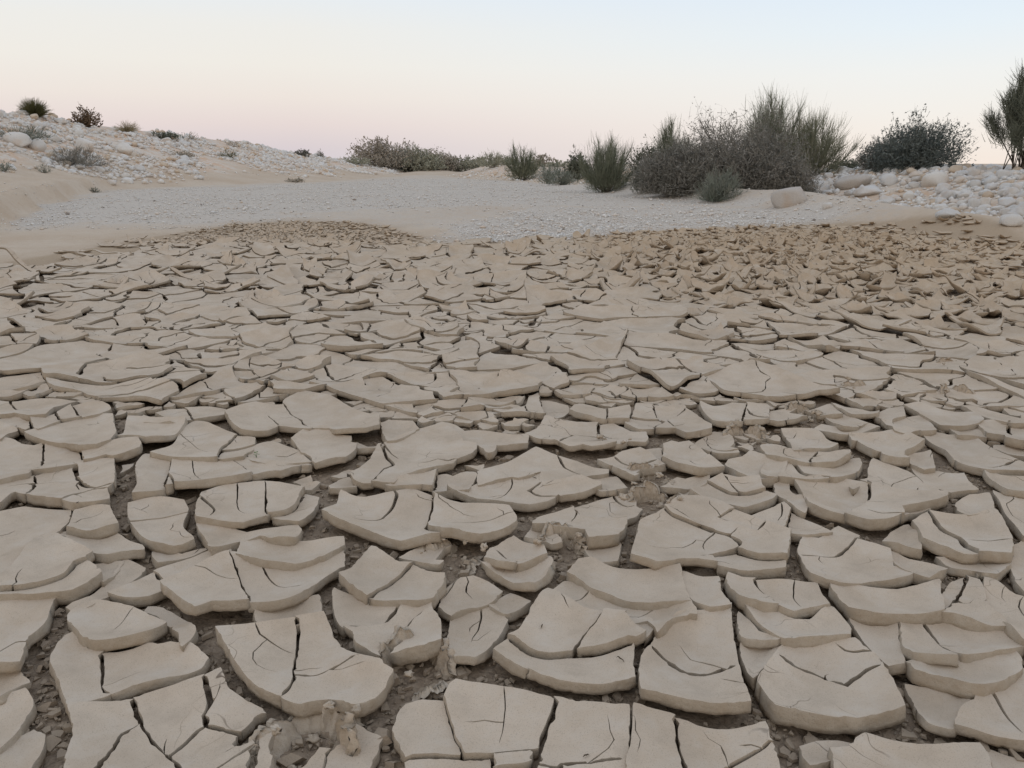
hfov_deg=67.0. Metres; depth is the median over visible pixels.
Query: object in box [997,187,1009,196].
stone
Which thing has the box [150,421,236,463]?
mud plate
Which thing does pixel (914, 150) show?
leafy bush
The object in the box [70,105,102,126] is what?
shrub
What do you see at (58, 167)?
stone
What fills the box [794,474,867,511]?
mud plate
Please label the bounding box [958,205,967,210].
stone
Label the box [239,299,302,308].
mud plate
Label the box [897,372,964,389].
mud plate
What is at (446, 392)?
mud plate
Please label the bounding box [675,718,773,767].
mud plate
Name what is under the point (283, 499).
mud plate
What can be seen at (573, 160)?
shrub
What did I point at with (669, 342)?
mud plate
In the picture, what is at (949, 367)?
mud plate
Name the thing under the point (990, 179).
stone
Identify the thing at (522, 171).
broom bush
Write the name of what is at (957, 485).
mud plate
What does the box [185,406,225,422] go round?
mud plate
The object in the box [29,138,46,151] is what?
stone
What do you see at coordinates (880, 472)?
mud plate
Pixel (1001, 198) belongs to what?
stone
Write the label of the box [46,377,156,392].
mud plate
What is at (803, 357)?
mud plate
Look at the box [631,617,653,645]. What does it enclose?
mud plate
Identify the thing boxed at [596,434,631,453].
crumpled mud
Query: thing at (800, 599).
mud plate
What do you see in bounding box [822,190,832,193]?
stone
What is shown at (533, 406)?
mud plate
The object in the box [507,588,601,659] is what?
mud plate
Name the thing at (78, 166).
stone
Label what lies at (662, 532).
mud plate
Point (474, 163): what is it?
shrub
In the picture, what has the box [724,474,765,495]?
mud plate
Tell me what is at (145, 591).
mud plate
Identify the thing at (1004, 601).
mud plate
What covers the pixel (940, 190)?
stone
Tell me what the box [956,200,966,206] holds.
stone
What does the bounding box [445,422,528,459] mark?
mud plate
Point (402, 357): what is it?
mud plate
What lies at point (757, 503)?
mud plate
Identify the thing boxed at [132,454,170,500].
mud plate
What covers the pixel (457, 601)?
mud plate
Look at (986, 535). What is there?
mud plate
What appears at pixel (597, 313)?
mud plate
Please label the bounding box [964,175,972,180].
stone
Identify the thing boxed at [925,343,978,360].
mud plate
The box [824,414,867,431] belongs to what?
mud plate
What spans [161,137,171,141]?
stone
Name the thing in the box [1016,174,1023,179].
stone
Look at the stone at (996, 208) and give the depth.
14.91 m
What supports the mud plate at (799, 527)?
on the ground
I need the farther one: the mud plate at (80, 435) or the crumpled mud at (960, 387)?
the crumpled mud at (960, 387)
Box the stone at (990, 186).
[984,183,996,190]
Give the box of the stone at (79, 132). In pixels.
[75,130,83,136]
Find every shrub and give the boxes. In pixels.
[0,124,56,141]
[0,160,14,170]
[36,163,52,172]
[47,143,115,165]
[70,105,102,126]
[90,186,100,192]
[151,131,183,138]
[170,150,199,156]
[182,131,204,140]
[217,147,236,158]
[225,139,240,146]
[284,177,304,182]
[294,149,309,156]
[340,155,371,164]
[346,135,422,168]
[390,140,433,171]
[397,146,448,170]
[424,144,465,170]
[448,154,474,171]
[458,158,478,168]
[467,156,488,165]
[475,152,505,167]
[492,155,518,164]
[531,153,555,166]
[534,163,558,183]
[543,160,568,166]
[543,160,579,184]
[562,144,589,179]
[623,134,664,190]
[626,134,721,196]
[658,97,828,198]
[687,164,743,201]
[745,140,822,193]
[831,158,862,169]
[852,136,895,169]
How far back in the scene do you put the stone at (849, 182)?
20.89 m
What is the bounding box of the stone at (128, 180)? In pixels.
[121,177,133,183]
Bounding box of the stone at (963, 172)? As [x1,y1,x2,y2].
[957,170,967,175]
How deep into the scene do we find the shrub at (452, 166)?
75.19 m
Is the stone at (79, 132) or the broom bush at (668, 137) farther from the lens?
the stone at (79, 132)
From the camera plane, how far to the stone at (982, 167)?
20.16 m
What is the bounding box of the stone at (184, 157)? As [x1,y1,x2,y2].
[180,155,189,159]
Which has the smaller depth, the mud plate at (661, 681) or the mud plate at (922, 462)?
the mud plate at (661, 681)
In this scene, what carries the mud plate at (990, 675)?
on the ground
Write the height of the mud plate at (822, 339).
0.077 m
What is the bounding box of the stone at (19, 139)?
[2,132,31,146]
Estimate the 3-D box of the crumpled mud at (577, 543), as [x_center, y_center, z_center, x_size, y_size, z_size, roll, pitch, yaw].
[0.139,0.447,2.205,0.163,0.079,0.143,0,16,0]
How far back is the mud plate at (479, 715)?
1.50 m
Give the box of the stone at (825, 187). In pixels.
[820,185,829,189]
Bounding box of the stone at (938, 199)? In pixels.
[933,197,946,202]
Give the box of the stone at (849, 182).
[833,175,871,189]
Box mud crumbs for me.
[10,409,1023,767]
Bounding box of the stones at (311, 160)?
[0,109,1023,217]
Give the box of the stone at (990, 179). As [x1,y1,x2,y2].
[984,175,997,184]
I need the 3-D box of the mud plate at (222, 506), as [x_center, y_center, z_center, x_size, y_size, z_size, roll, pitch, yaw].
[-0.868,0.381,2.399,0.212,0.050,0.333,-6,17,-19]
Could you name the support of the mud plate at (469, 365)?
on the ground
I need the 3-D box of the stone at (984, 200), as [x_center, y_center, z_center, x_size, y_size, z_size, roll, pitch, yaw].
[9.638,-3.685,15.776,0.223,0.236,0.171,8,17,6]
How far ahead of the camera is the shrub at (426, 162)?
70.56 m
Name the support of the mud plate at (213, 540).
on the ground
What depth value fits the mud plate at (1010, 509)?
2.39 m
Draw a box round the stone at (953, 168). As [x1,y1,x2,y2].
[948,165,962,172]
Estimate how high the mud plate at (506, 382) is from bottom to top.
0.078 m
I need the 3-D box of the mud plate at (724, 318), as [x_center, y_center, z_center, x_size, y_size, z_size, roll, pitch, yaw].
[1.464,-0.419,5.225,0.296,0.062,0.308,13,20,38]
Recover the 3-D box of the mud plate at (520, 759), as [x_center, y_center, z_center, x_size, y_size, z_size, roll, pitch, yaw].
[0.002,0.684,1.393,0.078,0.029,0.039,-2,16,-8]
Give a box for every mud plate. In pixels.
[0,353,105,374]
[0,372,45,390]
[0,398,77,421]
[0,421,19,440]
[0,437,44,483]
[0,475,35,510]
[0,507,71,572]
[0,533,94,591]
[0,560,102,604]
[0,598,58,673]
[0,672,31,704]
[0,730,46,767]
[1,341,111,362]
[24,413,117,451]
[26,467,115,507]
[31,444,80,475]
[41,363,116,385]
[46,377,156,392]
[49,632,112,714]
[61,488,109,512]
[61,531,145,563]
[63,699,138,767]
[65,559,146,613]
[66,504,119,539]
[67,599,167,651]
[72,401,111,418]
[73,458,116,489]
[81,437,142,462]
[82,350,162,380]
[85,334,145,345]
[85,343,187,365]
[95,381,179,404]
[95,561,123,586]
[101,724,174,767]
[102,641,211,700]
[104,364,172,382]
[107,572,167,607]
[117,415,188,443]
[127,496,189,524]
[130,513,195,554]
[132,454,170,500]
[133,674,208,761]
[144,606,198,651]
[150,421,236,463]
[151,548,206,568]
[153,549,231,579]
[155,409,192,422]
[157,370,206,387]
[160,550,249,615]
[162,337,231,352]
[166,305,233,316]
[168,457,252,489]
[170,381,220,399]
[172,728,254,767]
[174,296,231,306]
[184,351,261,367]
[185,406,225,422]
[188,325,240,338]
[195,481,269,528]
[196,523,302,555]
[204,667,266,741]
[205,381,250,391]
[215,617,296,708]
[218,446,253,461]
[224,401,312,436]
[230,550,345,612]
[232,322,296,332]
[235,457,311,480]
[236,536,345,570]
[238,336,293,350]
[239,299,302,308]
[240,326,293,347]
[248,441,311,464]
[252,594,323,634]
[255,724,280,767]
[265,481,304,519]
[266,344,325,360]
[270,368,314,382]
[272,494,319,527]
[281,350,351,368]
[281,654,394,718]
[283,391,380,433]
[290,323,345,340]
[290,425,356,469]
[294,611,358,680]
[302,747,330,767]
[305,336,360,345]
[309,375,368,384]
[321,340,382,351]
[322,489,442,550]
[325,724,382,767]
[326,363,368,380]
[326,377,389,402]
[332,311,391,324]
[332,587,396,637]
[339,368,394,381]
[339,545,412,604]
[343,602,433,657]
[344,360,422,371]
[350,443,391,489]
[360,351,438,364]
[363,384,438,408]
[364,377,397,391]
[369,565,446,609]
[371,422,476,489]
[373,333,421,348]
[377,319,420,339]
[379,420,419,442]
[385,469,437,492]
[387,372,433,385]
[390,606,441,667]
[392,699,460,763]
[399,544,450,571]
[404,759,490,767]
[418,372,455,389]
[419,332,460,347]
[421,371,498,377]
[424,383,463,399]
[427,491,517,543]
[433,472,477,499]
[437,575,502,621]
[442,347,479,366]
[443,679,553,764]
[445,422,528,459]
[446,359,479,371]
[447,473,556,511]
[447,604,508,665]
[450,370,498,392]
[451,411,487,424]
[462,369,542,400]
[465,336,499,356]
[475,352,548,371]
[477,447,608,486]
[481,556,555,592]
[483,547,516,569]
[488,593,531,622]
[492,639,635,694]
[493,750,533,767]
[494,535,547,572]
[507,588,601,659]
[514,362,559,381]
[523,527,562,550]
[525,396,545,419]
[525,415,598,445]
[531,319,583,332]
[532,474,601,502]
[532,506,627,548]
[537,758,625,767]
[539,696,630,767]
[540,401,568,419]
[543,370,569,391]
[550,333,594,342]
[550,354,609,374]
[554,581,587,600]
[556,353,624,367]
[559,435,616,451]
[563,304,645,321]
[566,556,690,610]
[567,328,627,360]
[568,404,607,424]
[574,490,647,526]
[576,321,627,337]
[576,591,696,638]
[577,608,645,657]
[583,543,622,566]
[588,298,634,305]
[594,476,627,496]
[597,423,648,446]
[597,457,665,481]
[604,286,661,300]
[606,317,679,329]
[607,405,630,424]
[614,447,656,465]
[617,347,645,360]
[619,374,659,388]
[623,330,728,353]
[624,419,661,434]
[625,702,681,767]
[626,357,683,374]
[628,318,685,333]
[630,347,675,358]
[630,550,717,569]
[631,403,658,420]
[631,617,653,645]
[632,304,687,317]
[632,508,738,556]
[637,644,750,714]
[641,367,699,390]
[649,300,714,307]
[651,602,738,675]
[653,404,685,421]
[655,408,711,438]
[660,475,709,494]
[662,440,707,460]
[662,452,724,475]
[667,495,791,561]
[671,352,717,360]
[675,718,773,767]
[677,355,724,377]
[678,376,718,397]
[679,318,726,329]
[682,571,730,611]
[688,484,777,514]
[698,401,746,427]
[701,345,756,365]
[704,432,737,450]
[706,359,769,396]
[708,306,763,319]
[708,313,753,327]
[714,554,786,579]
[720,509,764,529]
[723,572,778,611]
[724,450,787,487]
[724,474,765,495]
[733,742,780,767]
[734,611,780,648]
[738,642,778,690]
[741,360,839,401]
[741,604,851,647]
[752,501,790,526]
[754,650,905,734]
[755,579,830,618]
[756,350,822,366]
[758,443,817,467]
[759,462,779,481]
[766,408,807,426]
[767,314,819,322]
[773,482,807,518]
[774,363,807,373]
[776,637,880,686]
[778,463,829,485]
[780,428,838,451]
[788,513,832,542]
[794,325,846,338]
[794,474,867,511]
[795,458,862,482]
[796,371,835,385]
[796,526,859,559]
[797,335,854,351]
[798,537,913,588]
[798,740,850,767]
[810,449,850,467]
[815,422,879,441]
[816,366,892,381]
[823,351,878,365]
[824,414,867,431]
[827,732,992,767]
[828,579,944,625]
[831,310,911,330]
[834,377,887,397]
[844,480,948,530]
[846,618,905,675]
[847,429,924,466]
[849,349,933,367]
[860,458,948,507]
[872,406,920,435]
[882,524,922,559]
[886,381,937,392]
[887,358,966,374]
[891,551,947,584]
[893,415,936,436]
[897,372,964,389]
[898,622,958,666]
[900,508,930,523]
[903,401,983,432]
[903,684,970,737]
[905,651,1022,699]
[908,450,935,473]
[911,468,978,499]
[911,511,978,563]
[922,432,1018,467]
[923,623,1023,662]
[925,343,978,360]
[929,508,1013,563]
[934,557,1011,581]
[939,374,998,391]
[941,575,1006,631]
[942,578,963,608]
[946,389,1008,404]
[948,333,1023,342]
[953,492,994,515]
[954,460,1023,475]
[954,668,1023,751]
[960,355,1023,379]
[960,405,1023,428]
[965,369,1023,398]
[977,419,1023,448]
[982,470,1023,497]
[982,577,1023,645]
[987,750,1023,767]
[990,376,1023,389]
[992,490,1023,541]
[993,445,1023,461]
[996,356,1023,376]
[1008,541,1023,595]
[1009,428,1023,439]
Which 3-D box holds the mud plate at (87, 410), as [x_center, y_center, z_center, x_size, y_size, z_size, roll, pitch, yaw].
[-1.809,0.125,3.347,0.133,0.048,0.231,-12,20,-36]
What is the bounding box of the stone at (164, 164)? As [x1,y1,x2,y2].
[159,162,167,167]
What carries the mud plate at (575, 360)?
on the ground
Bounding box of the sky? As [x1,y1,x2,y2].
[0,0,1023,163]
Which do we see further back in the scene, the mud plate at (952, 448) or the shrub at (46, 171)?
the shrub at (46, 171)
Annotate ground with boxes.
[0,115,1023,767]
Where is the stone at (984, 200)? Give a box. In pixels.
[980,197,990,204]
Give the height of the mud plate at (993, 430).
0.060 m
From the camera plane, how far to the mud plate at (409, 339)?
4.61 m
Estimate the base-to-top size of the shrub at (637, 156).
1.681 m
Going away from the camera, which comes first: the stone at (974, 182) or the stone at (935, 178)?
the stone at (974, 182)
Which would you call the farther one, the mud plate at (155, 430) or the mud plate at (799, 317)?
the mud plate at (799, 317)
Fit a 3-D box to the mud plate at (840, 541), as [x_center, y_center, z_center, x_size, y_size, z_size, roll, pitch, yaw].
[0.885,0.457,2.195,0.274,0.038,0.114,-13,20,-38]
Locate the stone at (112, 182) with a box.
[107,180,115,184]
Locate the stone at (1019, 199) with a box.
[1016,197,1023,204]
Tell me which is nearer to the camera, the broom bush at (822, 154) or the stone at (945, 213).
the stone at (945, 213)
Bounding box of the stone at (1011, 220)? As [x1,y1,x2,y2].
[999,214,1023,226]
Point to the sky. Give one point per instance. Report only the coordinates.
(461, 77)
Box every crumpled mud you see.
[246,700,365,767]
[379,625,456,701]
[420,538,487,574]
[533,521,587,555]
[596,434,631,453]
[618,480,683,507]
[627,461,674,488]
[722,419,769,444]
[784,402,825,422]
[841,376,865,388]
[936,357,952,364]
[940,383,975,394]
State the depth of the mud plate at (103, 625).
1.78 m
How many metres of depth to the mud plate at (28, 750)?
1.42 m
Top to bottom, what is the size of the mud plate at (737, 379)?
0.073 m
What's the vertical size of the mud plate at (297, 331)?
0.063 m
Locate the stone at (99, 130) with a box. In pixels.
[96,128,103,132]
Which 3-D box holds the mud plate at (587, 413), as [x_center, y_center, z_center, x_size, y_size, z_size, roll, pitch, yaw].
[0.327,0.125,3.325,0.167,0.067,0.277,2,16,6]
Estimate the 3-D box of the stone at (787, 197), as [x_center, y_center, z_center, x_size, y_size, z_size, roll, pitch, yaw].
[5.750,-3.825,16.069,0.705,0.481,0.540,-6,14,12]
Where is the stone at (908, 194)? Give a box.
[902,190,913,200]
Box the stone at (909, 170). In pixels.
[906,168,916,173]
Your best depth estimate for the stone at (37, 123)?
34.26 m
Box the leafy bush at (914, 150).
[854,103,980,172]
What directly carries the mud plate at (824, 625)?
on the ground
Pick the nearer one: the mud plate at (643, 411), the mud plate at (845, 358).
the mud plate at (643, 411)
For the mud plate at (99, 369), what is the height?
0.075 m
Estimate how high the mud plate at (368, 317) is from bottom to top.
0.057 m
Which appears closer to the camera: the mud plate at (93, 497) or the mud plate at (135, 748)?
the mud plate at (135, 748)
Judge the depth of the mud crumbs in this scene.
1.65 m
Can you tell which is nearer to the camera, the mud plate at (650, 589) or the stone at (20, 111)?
the mud plate at (650, 589)
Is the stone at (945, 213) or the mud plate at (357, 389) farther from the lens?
the stone at (945, 213)
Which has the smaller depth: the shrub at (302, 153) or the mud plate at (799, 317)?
the mud plate at (799, 317)
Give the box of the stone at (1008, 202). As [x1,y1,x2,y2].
[998,198,1016,206]
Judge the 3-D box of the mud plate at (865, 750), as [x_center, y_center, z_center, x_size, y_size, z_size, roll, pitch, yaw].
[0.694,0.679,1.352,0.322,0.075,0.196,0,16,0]
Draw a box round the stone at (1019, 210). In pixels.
[1009,207,1023,215]
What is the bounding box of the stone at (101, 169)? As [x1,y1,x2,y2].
[95,166,105,172]
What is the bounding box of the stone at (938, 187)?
[935,185,949,190]
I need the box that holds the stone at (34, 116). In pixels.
[30,114,37,119]
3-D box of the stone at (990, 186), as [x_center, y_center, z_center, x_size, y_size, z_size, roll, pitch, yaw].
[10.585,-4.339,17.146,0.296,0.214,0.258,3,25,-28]
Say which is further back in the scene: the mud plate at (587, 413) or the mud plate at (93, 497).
the mud plate at (587, 413)
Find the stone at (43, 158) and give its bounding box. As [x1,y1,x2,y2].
[41,156,51,161]
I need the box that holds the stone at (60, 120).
[53,118,67,123]
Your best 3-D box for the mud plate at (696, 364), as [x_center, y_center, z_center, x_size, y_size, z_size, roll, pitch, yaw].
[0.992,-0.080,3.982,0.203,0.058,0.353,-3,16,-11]
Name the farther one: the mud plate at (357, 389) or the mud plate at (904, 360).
the mud plate at (904, 360)
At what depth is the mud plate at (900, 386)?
3.71 m
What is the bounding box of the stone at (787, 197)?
[771,186,806,208]
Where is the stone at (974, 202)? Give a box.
[967,198,980,207]
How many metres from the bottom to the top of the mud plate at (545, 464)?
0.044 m
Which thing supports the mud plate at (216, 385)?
on the ground
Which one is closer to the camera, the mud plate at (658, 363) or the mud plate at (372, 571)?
the mud plate at (372, 571)
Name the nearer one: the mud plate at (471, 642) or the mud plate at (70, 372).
the mud plate at (471, 642)
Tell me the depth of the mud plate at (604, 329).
4.91 m
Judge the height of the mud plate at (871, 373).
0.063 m
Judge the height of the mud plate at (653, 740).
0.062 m
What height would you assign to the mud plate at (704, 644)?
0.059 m
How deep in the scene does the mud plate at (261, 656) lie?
1.67 m
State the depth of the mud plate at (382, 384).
3.75 m
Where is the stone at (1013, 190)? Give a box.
[1005,187,1019,194]
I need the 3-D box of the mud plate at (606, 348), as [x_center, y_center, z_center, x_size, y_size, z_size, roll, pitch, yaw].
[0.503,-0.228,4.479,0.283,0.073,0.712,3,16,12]
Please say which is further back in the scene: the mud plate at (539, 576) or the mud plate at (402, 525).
the mud plate at (402, 525)
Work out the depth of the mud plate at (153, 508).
2.40 m
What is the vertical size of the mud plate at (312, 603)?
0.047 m
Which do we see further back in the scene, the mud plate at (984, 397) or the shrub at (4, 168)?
the shrub at (4, 168)
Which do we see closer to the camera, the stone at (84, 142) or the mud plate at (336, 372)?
the mud plate at (336, 372)
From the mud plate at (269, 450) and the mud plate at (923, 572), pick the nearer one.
the mud plate at (923, 572)
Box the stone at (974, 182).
[969,180,981,186]
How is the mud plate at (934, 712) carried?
on the ground
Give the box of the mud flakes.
[0,214,1023,753]
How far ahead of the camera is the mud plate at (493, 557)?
2.03 m
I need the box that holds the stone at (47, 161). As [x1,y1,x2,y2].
[44,159,51,164]
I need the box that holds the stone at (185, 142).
[181,141,189,145]
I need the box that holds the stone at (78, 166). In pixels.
[75,164,83,168]
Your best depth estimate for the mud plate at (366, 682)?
1.55 m
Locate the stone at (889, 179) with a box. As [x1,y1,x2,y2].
[880,173,897,185]
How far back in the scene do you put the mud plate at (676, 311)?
5.46 m
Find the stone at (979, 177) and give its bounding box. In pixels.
[973,175,982,180]
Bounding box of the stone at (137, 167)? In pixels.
[134,164,145,171]
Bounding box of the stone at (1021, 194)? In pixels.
[1017,191,1023,196]
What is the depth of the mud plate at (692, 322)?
5.12 m
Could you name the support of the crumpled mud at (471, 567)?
on the ground
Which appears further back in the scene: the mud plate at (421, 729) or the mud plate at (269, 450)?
the mud plate at (269, 450)
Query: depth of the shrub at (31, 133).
31.61 m
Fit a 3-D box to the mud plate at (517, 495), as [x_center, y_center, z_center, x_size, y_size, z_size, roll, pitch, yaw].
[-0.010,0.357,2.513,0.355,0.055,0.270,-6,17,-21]
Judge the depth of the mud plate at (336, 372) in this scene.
3.98 m
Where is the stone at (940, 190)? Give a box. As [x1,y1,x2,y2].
[936,186,947,194]
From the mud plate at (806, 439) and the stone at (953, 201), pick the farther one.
the stone at (953, 201)
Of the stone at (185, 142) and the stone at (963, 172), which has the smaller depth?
the stone at (963, 172)
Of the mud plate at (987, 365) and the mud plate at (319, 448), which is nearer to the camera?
the mud plate at (319, 448)
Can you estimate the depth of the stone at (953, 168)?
19.93 m
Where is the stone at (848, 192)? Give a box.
[845,190,852,195]
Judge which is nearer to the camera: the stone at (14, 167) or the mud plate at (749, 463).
the mud plate at (749, 463)
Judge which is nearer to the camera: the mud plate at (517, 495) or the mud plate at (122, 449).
the mud plate at (517, 495)
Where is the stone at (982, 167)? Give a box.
[976,164,986,170]
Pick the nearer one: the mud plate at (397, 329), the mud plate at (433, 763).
the mud plate at (433, 763)
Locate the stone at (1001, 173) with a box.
[996,169,1011,178]
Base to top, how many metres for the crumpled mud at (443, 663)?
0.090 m
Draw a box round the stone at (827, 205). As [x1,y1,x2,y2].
[822,202,832,208]
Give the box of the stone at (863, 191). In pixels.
[852,186,882,196]
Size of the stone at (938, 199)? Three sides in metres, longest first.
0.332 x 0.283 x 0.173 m
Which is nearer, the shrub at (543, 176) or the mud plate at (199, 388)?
the mud plate at (199, 388)
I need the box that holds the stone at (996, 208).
[991,206,1001,210]
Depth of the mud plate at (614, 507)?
2.43 m
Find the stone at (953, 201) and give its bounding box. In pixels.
[948,199,957,202]
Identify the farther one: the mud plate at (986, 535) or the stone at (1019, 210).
the stone at (1019, 210)
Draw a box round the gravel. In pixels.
[0,178,891,245]
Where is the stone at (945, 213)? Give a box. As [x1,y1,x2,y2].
[935,208,960,218]
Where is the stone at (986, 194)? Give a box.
[982,191,993,197]
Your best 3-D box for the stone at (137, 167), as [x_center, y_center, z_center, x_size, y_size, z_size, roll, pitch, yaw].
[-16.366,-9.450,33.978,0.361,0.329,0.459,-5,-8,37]
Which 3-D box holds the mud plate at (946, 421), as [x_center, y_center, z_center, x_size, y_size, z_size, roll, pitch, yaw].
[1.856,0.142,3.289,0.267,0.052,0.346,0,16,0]
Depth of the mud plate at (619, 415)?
3.29 m
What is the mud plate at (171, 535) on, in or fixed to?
on the ground
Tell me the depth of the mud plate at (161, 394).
3.51 m
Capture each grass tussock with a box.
[15,97,53,116]
[112,120,141,131]
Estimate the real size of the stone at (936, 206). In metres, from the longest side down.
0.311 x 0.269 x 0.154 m
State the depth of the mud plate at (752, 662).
1.68 m
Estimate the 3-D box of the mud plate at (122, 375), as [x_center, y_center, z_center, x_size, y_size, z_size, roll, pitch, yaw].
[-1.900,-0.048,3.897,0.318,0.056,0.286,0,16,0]
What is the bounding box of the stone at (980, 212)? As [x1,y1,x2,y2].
[975,210,989,214]
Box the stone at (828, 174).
[824,172,833,177]
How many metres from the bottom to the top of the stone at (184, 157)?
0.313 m
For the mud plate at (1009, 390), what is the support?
on the ground
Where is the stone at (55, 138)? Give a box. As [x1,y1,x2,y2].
[47,133,61,141]
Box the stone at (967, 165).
[961,163,971,167]
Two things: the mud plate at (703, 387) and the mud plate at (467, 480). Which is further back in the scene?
the mud plate at (703, 387)
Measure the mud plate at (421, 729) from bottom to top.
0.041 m
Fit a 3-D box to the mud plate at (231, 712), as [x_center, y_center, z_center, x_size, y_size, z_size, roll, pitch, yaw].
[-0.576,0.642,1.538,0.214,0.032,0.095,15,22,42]
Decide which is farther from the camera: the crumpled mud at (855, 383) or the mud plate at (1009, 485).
the crumpled mud at (855, 383)
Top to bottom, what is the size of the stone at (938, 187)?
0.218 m
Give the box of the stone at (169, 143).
[164,141,171,146]
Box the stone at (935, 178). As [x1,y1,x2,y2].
[921,171,948,186]
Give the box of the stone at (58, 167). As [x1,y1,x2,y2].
[54,165,63,169]
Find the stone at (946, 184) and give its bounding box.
[937,183,951,189]
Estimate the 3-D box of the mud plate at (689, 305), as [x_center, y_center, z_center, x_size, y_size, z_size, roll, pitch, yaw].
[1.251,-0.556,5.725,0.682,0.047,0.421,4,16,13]
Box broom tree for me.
[978,60,1023,168]
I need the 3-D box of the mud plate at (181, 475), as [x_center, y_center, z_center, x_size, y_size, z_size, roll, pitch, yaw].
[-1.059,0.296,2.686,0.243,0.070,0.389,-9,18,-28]
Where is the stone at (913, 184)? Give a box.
[909,181,920,188]
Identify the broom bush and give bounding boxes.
[502,140,545,179]
[574,131,634,192]
[630,113,694,161]
[734,83,811,168]
[772,104,866,175]
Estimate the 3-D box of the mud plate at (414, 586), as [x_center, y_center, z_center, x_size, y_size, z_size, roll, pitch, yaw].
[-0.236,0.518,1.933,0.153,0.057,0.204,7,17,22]
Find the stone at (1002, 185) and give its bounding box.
[999,183,1011,188]
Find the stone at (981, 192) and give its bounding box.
[978,190,988,195]
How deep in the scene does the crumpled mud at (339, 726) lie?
1.47 m
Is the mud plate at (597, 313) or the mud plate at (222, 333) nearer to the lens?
the mud plate at (222, 333)
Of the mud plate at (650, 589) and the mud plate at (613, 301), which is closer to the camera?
the mud plate at (650, 589)
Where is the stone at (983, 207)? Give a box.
[975,205,986,211]
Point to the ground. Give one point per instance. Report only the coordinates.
(36, 245)
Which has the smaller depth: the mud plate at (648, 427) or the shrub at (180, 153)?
the mud plate at (648, 427)
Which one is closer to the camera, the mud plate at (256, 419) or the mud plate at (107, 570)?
the mud plate at (107, 570)
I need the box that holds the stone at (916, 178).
[911,176,919,181]
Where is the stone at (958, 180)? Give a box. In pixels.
[953,177,964,183]
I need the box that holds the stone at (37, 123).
[33,121,42,128]
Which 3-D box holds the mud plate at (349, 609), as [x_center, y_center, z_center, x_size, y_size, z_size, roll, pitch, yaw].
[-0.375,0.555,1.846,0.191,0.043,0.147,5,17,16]
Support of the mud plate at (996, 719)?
on the ground
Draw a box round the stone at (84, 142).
[75,138,93,150]
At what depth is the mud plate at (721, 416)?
3.31 m
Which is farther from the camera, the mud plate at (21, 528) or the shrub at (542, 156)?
the shrub at (542, 156)
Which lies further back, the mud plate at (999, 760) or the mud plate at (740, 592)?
the mud plate at (740, 592)
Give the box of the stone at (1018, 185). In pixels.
[1010,182,1022,189]
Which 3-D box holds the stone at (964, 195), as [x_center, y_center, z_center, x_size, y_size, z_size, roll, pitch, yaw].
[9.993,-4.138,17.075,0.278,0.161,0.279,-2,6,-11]
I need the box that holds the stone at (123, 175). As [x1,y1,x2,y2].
[121,173,130,177]
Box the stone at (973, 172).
[967,168,981,175]
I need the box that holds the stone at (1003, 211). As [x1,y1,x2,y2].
[999,207,1010,214]
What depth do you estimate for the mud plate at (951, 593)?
1.95 m
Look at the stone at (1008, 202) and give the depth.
15.16 m
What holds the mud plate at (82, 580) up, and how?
on the ground
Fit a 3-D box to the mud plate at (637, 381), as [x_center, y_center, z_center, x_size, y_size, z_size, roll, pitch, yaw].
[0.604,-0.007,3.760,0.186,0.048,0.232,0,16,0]
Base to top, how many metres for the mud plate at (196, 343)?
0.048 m
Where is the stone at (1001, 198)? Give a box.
[998,197,1013,202]
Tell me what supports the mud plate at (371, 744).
on the ground
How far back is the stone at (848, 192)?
20.25 m
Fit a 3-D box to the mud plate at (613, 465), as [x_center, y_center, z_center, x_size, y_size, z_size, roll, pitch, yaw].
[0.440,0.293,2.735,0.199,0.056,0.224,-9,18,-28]
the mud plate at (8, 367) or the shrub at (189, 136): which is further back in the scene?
the shrub at (189, 136)
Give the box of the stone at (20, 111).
[16,110,26,114]
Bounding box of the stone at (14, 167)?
[6,164,16,170]
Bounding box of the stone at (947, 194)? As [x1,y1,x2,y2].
[940,190,955,199]
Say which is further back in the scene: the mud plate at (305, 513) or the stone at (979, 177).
the stone at (979, 177)
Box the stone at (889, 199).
[879,195,894,203]
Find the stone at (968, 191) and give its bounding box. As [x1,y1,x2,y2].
[960,190,971,194]
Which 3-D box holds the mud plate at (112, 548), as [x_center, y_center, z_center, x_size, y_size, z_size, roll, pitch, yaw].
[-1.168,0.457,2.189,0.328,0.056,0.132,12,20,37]
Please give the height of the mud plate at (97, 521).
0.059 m
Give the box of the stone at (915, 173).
[909,171,922,177]
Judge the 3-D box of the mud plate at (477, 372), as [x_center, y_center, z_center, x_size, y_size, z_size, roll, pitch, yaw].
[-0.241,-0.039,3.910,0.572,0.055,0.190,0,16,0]
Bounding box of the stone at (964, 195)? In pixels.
[956,192,969,197]
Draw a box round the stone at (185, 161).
[175,159,189,163]
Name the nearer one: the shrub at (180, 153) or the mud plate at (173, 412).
the mud plate at (173, 412)
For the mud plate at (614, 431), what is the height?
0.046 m
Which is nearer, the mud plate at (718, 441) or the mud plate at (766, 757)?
the mud plate at (766, 757)
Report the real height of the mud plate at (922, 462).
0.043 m
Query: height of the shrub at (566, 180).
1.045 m
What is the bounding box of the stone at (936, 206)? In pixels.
[932,203,946,208]
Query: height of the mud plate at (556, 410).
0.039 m
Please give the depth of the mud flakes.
6.01 m
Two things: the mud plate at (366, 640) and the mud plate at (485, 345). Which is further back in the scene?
the mud plate at (485, 345)
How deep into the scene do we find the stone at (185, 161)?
37.88 m
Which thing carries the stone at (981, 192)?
on the ground
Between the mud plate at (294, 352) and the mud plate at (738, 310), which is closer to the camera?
the mud plate at (294, 352)
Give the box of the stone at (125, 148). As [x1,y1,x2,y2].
[115,142,133,154]
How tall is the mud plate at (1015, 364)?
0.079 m

